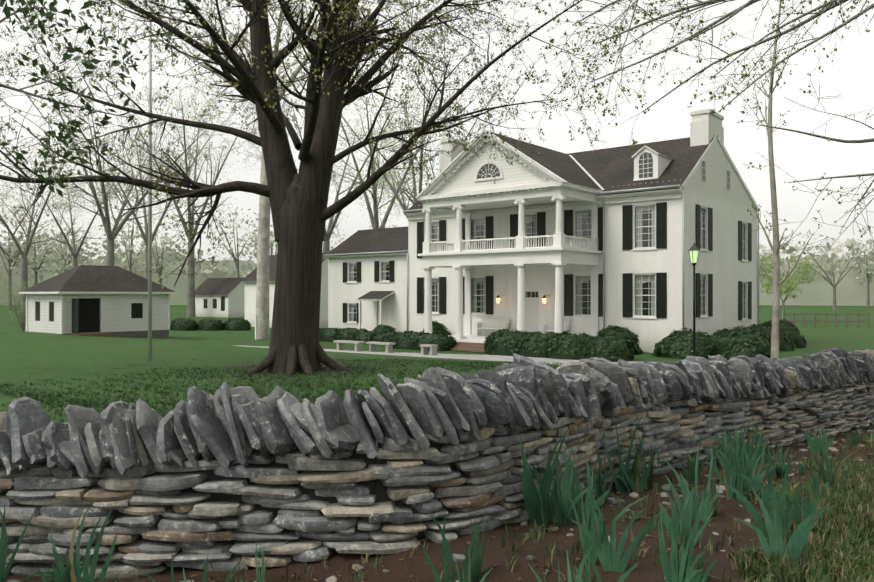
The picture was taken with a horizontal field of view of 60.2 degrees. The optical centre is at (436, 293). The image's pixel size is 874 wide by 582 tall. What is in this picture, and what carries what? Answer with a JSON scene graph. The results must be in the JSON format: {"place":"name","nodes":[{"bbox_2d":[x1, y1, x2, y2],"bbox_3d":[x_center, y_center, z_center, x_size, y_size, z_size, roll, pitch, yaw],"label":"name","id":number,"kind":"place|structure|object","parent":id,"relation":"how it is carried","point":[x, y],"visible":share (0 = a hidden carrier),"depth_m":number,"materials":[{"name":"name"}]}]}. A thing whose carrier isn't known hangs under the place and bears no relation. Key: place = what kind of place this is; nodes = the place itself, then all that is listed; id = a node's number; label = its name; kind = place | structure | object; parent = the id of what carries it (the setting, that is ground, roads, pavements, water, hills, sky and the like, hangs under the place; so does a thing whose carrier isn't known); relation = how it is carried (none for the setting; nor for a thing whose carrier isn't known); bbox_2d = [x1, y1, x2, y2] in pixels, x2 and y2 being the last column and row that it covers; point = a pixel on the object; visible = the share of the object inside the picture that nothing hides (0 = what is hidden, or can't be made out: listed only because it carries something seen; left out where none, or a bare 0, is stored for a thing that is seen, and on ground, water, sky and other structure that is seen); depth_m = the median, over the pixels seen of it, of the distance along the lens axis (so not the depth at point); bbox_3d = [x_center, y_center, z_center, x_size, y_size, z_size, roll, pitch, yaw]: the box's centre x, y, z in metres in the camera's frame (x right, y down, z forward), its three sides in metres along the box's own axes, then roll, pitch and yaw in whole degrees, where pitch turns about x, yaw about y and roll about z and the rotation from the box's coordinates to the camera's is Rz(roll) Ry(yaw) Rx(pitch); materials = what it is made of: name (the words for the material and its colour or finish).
{"place":"outdoors","nodes":[
{"label":"outdoors","id":0,"kind":"place"},
{"bbox_2d":[0,0,143,203],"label":"leafy branch","id":1,"kind":"object","parent":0,"point":[87,64],"visible":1,"depth_m":8.74,"materials":[{"name":"green plant"}]},
{"bbox_2d":[0,0,200,84],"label":"tree branch","id":2,"kind":"object","parent":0,"point":[185,7],"visible":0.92,"depth_m":12.99,"materials":[{"name":"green plant"}]},
{"bbox_2d":[0,305,873,540],"bbox_3d":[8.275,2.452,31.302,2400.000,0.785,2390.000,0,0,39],"label":"ground","id":3,"kind":"structure","parent":0,"point":[51,355],"depth_m":25.10,"materials":[{"name":"green plant"}]},
{"bbox_2d":[0,141,22,221],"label":"tree","id":4,"kind":"object","parent":3,"relation":"on","point":[6,190],"visible":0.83,"depth_m":72.91,"materials":[{"name":"grey plant"}]},
{"bbox_2d":[0,272,35,331],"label":"budding bush","id":5,"kind":"object","parent":3,"relation":"on","point":[16,312],"visible":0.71,"depth_m":45.24,"materials":[{"name":"green plant"}]},
{"bbox_2d":[0,112,100,319],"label":"tree","id":6,"kind":"object","parent":3,"relation":"on","point":[24,264],"visible":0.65,"depth_m":83.77,"materials":[{"name":"grey plant"}]},
{"bbox_2d":[6,129,147,267],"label":"tree","id":7,"kind":"object","parent":3,"relation":"on","point":[75,255],"visible":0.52,"depth_m":126.53,"materials":[{"name":"grey plant"}]},
{"bbox_2d":[19,265,176,338],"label":"outbuilding","id":8,"kind":"structure","parent":3,"relation":"on","point":[96,300],"depth_m":43.54,"materials":[{"name":"white wood"}]},
{"bbox_2d":[17,54,257,265],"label":"tree","id":9,"kind":"object","parent":3,"relation":"on","point":[112,234],"visible":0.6,"depth_m":76.83,"materials":[{"name":"brown plant"}]},
{"bbox_2d":[68,102,229,278],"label":"tree","id":10,"kind":"object","parent":3,"relation":"on","point":[145,237],"visible":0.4,"depth_m":108.45,"materials":[{"name":"grey plant"}]},
{"bbox_2d":[148,0,151,360],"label":"flagpole","id":11,"kind":"object","parent":3,"relation":"on","point":[150,243],"visible":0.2,"depth_m":22.68,"materials":[{"name":"grey metal"}]},
{"bbox_2d":[118,71,259,316],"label":"tree","id":12,"kind":"object","parent":3,"relation":"on","point":[191,290],"visible":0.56,"depth_m":93.60,"materials":[{"name":"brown plant"}]},
{"bbox_2d":[170,318,251,330],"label":"hedge shrubs","id":13,"kind":"object","parent":3,"relation":"on","point":[209,324],"visible":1,"depth_m":58.73,"materials":[{"name":"green plant"}]},
{"bbox_2d":[195,277,244,317],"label":"cottage","id":14,"kind":"structure","parent":3,"relation":"on","point":[219,297],"depth_m":94.78,"materials":[{"name":"white paint"}]},
{"bbox_2d":[255,314,257,339],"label":"white posts","id":15,"kind":"object","parent":3,"relation":"on","point":[256,326],"visible":0.44,"depth_m":46.59,"materials":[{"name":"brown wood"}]},
{"bbox_2d":[0,350,563,425],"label":"lawn tufts","id":16,"kind":"object","parent":3,"relation":"on","point":[84,402],"visible":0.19,"depth_m":16.43,"materials":[{"name":"green plant"}]},
{"bbox_2d":[240,252,328,327],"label":"outbuilding","id":17,"kind":"structure","parent":3,"relation":"on","point":[250,280],"depth_m":64.30,"materials":[{"name":"white paint"}]},
{"bbox_2d":[143,0,471,338],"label":"sycamore tree","id":18,"kind":"object","parent":3,"relation":"on","point":[262,285],"visible":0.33,"depth_m":47.38,"materials":[{"name":"grey plant"}]},
{"bbox_2d":[226,62,428,251],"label":"tree","id":19,"kind":"object","parent":3,"relation":"on","point":[328,233],"visible":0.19,"depth_m":87.25,"materials":[{"name":"grey plant"}]},
{"bbox_2d":[0,0,686,375],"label":"maple tree","id":20,"kind":"object","parent":3,"relation":"on","point":[336,48],"visible":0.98,"depth_m":19.46,"materials":[{"name":"brown plant"}]},
{"bbox_2d":[293,62,464,228],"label":"tree","id":21,"kind":"object","parent":3,"relation":"on","point":[374,219],"visible":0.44,"depth_m":69.42,"materials":[{"name":"brown plant"}]},
{"bbox_2d":[291,58,513,218],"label":"tree","id":22,"kind":"object","parent":3,"relation":"on","point":[413,201],"visible":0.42,"depth_m":77.92,"materials":[{"name":"grey plant"}]},
{"bbox_2d":[0,348,873,578],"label":"stone wall","id":23,"kind":"structure","parent":3,"relation":"on","point":[225,477],"depth_m":6.08,"materials":[{"name":"stone"}]},
{"bbox_2d":[0,233,873,305],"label":"woodland trees","id":24,"kind":"object","parent":3,"relation":"on","point":[849,292],"visible":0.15,"depth_m":201.66,"materials":[{"name":"green plant"}]},
{"bbox_2d":[0,206,873,309],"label":"distant treeline","id":25,"kind":"object","parent":3,"relation":"on","point":[67,265],"visible":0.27,"depth_m":175.39,"materials":[{"name":"green plant"}]},
{"bbox_2d":[5,424,873,581],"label":"bed soil","id":26,"kind":"structure","parent":3,"relation":"on","point":[416,566],"depth_m":5.94,"materials":[{"name":"brown soil"}]},
{"bbox_2d":[0,410,873,581],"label":"iris plants","id":27,"kind":"object","parent":26,"relation":"on","point":[740,467],"visible":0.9,"depth_m":6.08,"materials":[{"name":"green plant"}]},
{"bbox_2d":[7,429,872,581],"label":"bed rock","id":28,"kind":"object","parent":3,"relation":"on","point":[721,489],"visible":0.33,"depth_m":7.46,"materials":[{"name":"stone"}]},
{"bbox_2d":[232,345,663,364],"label":"path","id":29,"kind":"structure","parent":3,"relation":"on","point":[491,357],"depth_m":32.75,"materials":[{"name":"grey concrete"}]},
{"bbox_2d":[333,340,364,350],"bbox_3d":[-4.175,2.509,35.865,1.700,0.465,0.440,0,0,39],"label":"stone bench","id":30,"kind":"object","parent":29,"relation":"on","point":[340,345],"visible":0.88,"depth_m":35.58,"materials":[{"name":"stone"}]},
{"bbox_2d":[366,341,395,352],"bbox_3d":[-2.645,2.542,35.416,1.500,0.465,0.440,0,0,39],"label":"stone bench","id":31,"kind":"object","parent":29,"relation":"on","point":[372,346],"visible":0.88,"depth_m":35.27,"materials":[{"name":"stone"}]},
{"bbox_2d":[420,344,437,354],"bbox_3d":[-0.364,2.555,33.992,0.704,0.465,0.440,0,0,39],"label":"stone bench","id":32,"kind":"object","parent":29,"relation":"on","point":[424,349],"visible":0.9,"depth_m":33.91,"materials":[{"name":"stone"}]},
{"bbox_2d":[323,109,759,352],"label":"house","id":33,"kind":"structure","parent":3,"relation":"on","point":[470,256],"depth_m":38.79,"materials":[{"name":"white paint"}]},
{"bbox_2d":[319,319,806,361],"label":"boxwood shrubs","id":34,"kind":"object","parent":3,"relation":"on","point":[614,343],"visible":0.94,"depth_m":33.64,"materials":[{"name":"green plant"}]},
{"bbox_2d":[688,243,699,355],"bbox_3d":[8.968,0.501,26.308,0.357,4.550,0.357,0,0,39],"label":"lamp post","id":35,"kind":"object","parent":3,"relation":"on","point":[693,250],"visible":0.69,"depth_m":26.27,"materials":[{"name":"black metal"}]},
{"bbox_2d":[735,0,833,358],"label":"slender tree","id":36,"kind":"object","parent":3,"relation":"on","point":[777,282],"visible":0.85,"depth_m":30.39,"materials":[{"name":"grey plant"}]},
{"bbox_2d":[757,255,819,319],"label":"tree","id":37,"kind":"object","parent":3,"relation":"on","point":[788,281],"visible":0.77,"depth_m":76.19,"materials":[{"name":"green plant"}]},
{"bbox_2d":[783,313,868,327],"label":"rail fence","id":38,"kind":"object","parent":3,"relation":"on","point":[825,321],"visible":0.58,"depth_m":64.09,"materials":[{"name":"brown wood"}]},
{"bbox_2d":[786,234,873,310],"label":"tree","id":39,"kind":"object","parent":3,"relation":"on","point":[833,285],"visible":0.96,"depth_m":132.34,"materials":[{"name":"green plant"}]},
{"bbox_2d":[0,0,873,263],"label":"sky","id":40,"kind":"structure","parent":0,"point":[850,76],"materials":[{"name":"white"}]},
{"bbox_2d":[6,426,873,581],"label":"verge grass","id":41,"kind":"structure","parent":0,"point":[850,505],"depth_m":6.08,"materials":[{"name":"green plant"}]},
{"bbox_2d":[534,0,857,105],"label":"tree branch","id":42,"kind":"object","parent":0,"point":[645,15],"visible":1,"depth_m":11.64,"materials":[{"name":"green plant"}]},
{"bbox_2d":[541,0,873,149],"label":"tree branch","id":43,"kind":"object","parent":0,"point":[819,13],"visible":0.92,"depth_m":16.93,"materials":[{"name":"brown plant"}]},
{"bbox_2d":[586,0,873,116],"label":"tree branch","id":44,"kind":"object","parent":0,"point":[820,6],"visible":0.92,"depth_m":20.60,"materials":[{"name":"brown plant"}]},
{"bbox_2d":[691,69,873,279],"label":"tree branches","id":45,"kind":"object","parent":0,"point":[846,176],"visible":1,"depth_m":12.46,"materials":[{"name":"brown plant"}]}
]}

